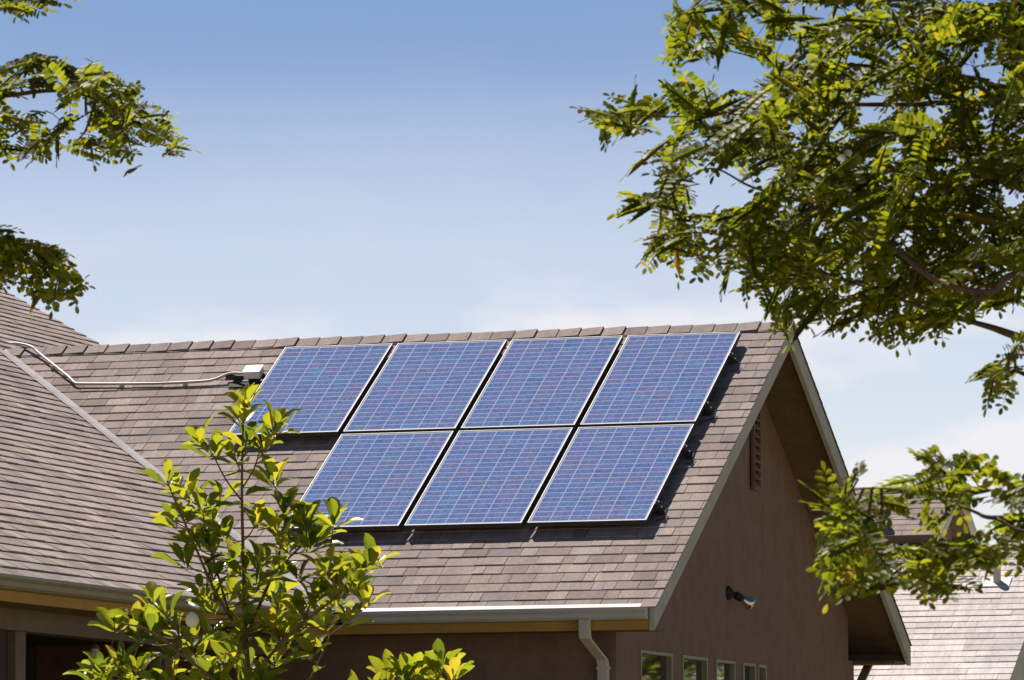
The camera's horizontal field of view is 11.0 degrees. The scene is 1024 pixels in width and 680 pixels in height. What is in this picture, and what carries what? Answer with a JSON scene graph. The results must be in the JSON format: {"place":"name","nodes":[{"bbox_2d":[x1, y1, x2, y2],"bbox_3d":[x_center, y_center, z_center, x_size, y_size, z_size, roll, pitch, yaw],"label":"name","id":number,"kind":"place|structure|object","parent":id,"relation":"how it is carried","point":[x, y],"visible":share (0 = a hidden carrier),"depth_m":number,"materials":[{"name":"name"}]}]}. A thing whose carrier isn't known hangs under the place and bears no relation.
{"place":"outdoors","nodes":[
{"label":"outdoors","id":0,"kind":"place"},
{"bbox_2d":[0,0,1023,544],"label":"sky","id":1,"kind":"structure","parent":0,"point":[362,167],"materials":[{"name":"blue"}]},
{"bbox_2d":[854,485,1023,679],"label":"house","id":2,"kind":"structure","parent":0,"point":[974,635],"depth_m":65.49,"materials":[{"name":"grey tile"}]},
{"bbox_3d":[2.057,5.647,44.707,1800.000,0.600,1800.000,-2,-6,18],"label":"ground","id":3,"kind":"structure","parent":0,"visible":0},
{"bbox_2d":[0,0,200,322],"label":"locust tree","id":4,"kind":"object","parent":3,"relation":"on","point":[91,85],"visible":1,"depth_m":17.83,"materials":[{"name":"green plant"}]},
{"bbox_2d":[62,382,473,679],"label":"magnolia tree","id":5,"kind":"object","parent":3,"relation":"on","point":[290,629],"visible":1,"depth_m":25.96,"materials":[{"name":"green plant"}]},
{"bbox_2d":[0,288,911,679],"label":"house","id":6,"kind":"structure","parent":3,"relation":"on","point":[82,534],"depth_m":43.05,"materials":[{"name":"tile"}]},
{"bbox_2d":[89,641,99,665],"bbox_3d":[-3.071,2.248,38.928,0.083,0.315,0.083,-5,-7,40],"label":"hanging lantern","id":7,"kind":"object","parent":6,"relation":"hanging from","point":[94,648],"visible":0.52,"depth_m":38.90,"materials":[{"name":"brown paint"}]},
{"bbox_2d":[0,339,242,387],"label":"conduit","id":8,"kind":"object","parent":6,"relation":"attached to","point":[122,384],"visible":1,"depth_m":46.24,"materials":[{"name":"metal"}]},
{"bbox_2d":[290,500,666,520],"bbox_3d":[-0.298,1.404,42.751,3.218,0.109,0.203,-2,26,18],"label":"mounting rail","id":9,"kind":"object","parent":6,"relation":"attached to","point":[660,509],"visible":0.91,"depth_m":42.31,"materials":[{"name":"metal"}]},
{"bbox_2d":[290,431,453,531],"bbox_3d":[-1.170,1.161,43.574,0.992,0.042,1.650,-2,26,18],"label":"solar panel","id":10,"kind":"object","parent":9,"relation":"on","point":[377,481],"visible":0.82,"depth_m":43.62,"materials":[{"name":"blue glass"}]},
{"bbox_2d":[404,427,573,529],"bbox_3d":[-0.179,1.127,43.256,0.992,0.042,1.650,-2,26,18],"label":"solar panel","id":11,"kind":"object","parent":9,"relation":"attached to","point":[489,478],"visible":1,"depth_m":43.20,"materials":[{"name":"blue glass"}]},
{"bbox_2d":[527,424,694,526],"bbox_3d":[0.811,1.093,42.937,0.992,0.042,1.650,-2,26,18],"label":"solar panel","id":12,"kind":"object","parent":9,"relation":"attached to","point":[613,475],"visible":1,"depth_m":42.88,"materials":[{"name":"blue glass"}]},
{"bbox_2d":[225,352,740,382],"bbox_3d":[-0.291,0.250,45.220,4.639,0.109,0.203,-2,26,18],"label":"mounting rail","id":13,"kind":"object","parent":6,"relation":"attached to","point":[238,378],"visible":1,"depth_m":45.86,"materials":[{"name":"metal"}]},
{"bbox_2d":[227,365,263,387],"bbox_3d":[-2.297,0.313,45.850,0.320,0.124,0.183,-2,26,18],"label":"junction box","id":14,"kind":"object","parent":13,"relation":"attached to","point":[252,374],"visible":0.99,"depth_m":45.82,"materials":[{"name":"paint"}]},
{"bbox_2d":[228,343,392,438],"bbox_3d":[-1.718,0.434,45.348,0.992,0.042,1.650,-2,26,18],"label":"solar panel","id":15,"kind":"object","parent":13,"relation":"attached to","point":[324,388],"visible":0.77,"depth_m":45.39,"materials":[{"name":"blue glass"}]},
{"bbox_2d":[324,444,694,463],"bbox_3d":[-0.049,0.975,43.573,3.218,0.109,0.203,-2,26,18],"label":"mounting rail","id":16,"kind":"object","parent":6,"relation":"attached to","point":[687,453],"visible":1,"depth_m":43.13,"materials":[{"name":"metal"}]},
{"bbox_2d":[347,401,715,422],"bbox_3d":[-0.344,0.647,44.392,4.259,0.109,0.203,-2,26,18],"label":"mounting rail","id":17,"kind":"object","parent":6,"relation":"attached to","point":[708,410],"visible":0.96,"depth_m":43.80,"materials":[{"name":"metal"}]},
{"bbox_2d":[343,340,507,433],"bbox_3d":[-0.728,0.400,45.030,0.992,0.042,1.650,-2,26,18],"label":"solar panel","id":18,"kind":"object","parent":17,"relation":"attached to","point":[426,386],"visible":1,"depth_m":44.99,"materials":[{"name":"blue glass"}]},
{"bbox_2d":[461,336,622,430],"bbox_3d":[0.263,0.366,44.711,0.992,0.042,1.650,-2,26,18],"label":"solar panel","id":19,"kind":"object","parent":17,"relation":"attached to","point":[543,383],"visible":1,"depth_m":44.67,"materials":[{"name":"blue glass"}]},
{"bbox_2d":[580,332,740,426],"bbox_3d":[1.254,0.332,44.392,0.992,0.042,1.650,-2,26,18],"label":"solar panel","id":20,"kind":"object","parent":17,"relation":"attached to","point":[663,379],"visible":1,"depth_m":44.35,"materials":[{"name":"blue glass"}]},
{"bbox_2d":[640,650,672,679],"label":"window","id":21,"kind":"structure","parent":6,"relation":"in","point":[654,665],"depth_m":42.63,"materials":[{"name":"glass"}]},
{"bbox_2d":[682,655,707,679],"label":"window","id":22,"kind":"structure","parent":6,"relation":"in","point":[693,667],"depth_m":43.70,"materials":[{"name":"glass"}]},
{"bbox_2d":[715,659,735,679],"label":"window","id":23,"kind":"structure","parent":6,"relation":"in","point":[724,669],"depth_m":44.59,"materials":[{"name":"glass"}]},
{"bbox_2d":[726,586,754,609],"bbox_3d":[1.913,2.174,44.651,0.274,0.201,0.120,2,-6,-18],"label":"floodlight","id":24,"kind":"object","parent":6,"relation":"attached to","point":[747,602],"visible":1,"depth_m":44.62,"materials":[{"name":"black metal"}]},
{"bbox_2d":[742,662,755,679],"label":"window","id":25,"kind":"structure","parent":6,"relation":"in","point":[748,669],"depth_m":45.28,"materials":[{"name":"green paint"}]},
{"bbox_2d":[758,664,766,679],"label":"window","id":26,"kind":"structure","parent":6,"relation":"in","point":[762,669],"depth_m":45.68,"materials":[{"name":"green paint"}]},
{"bbox_2d":[568,0,1023,613],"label":"locust tree","id":27,"kind":"object","parent":3,"relation":"on","point":[760,230],"visible":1,"depth_m":15.66,"materials":[{"name":"green plant"}]}
]}

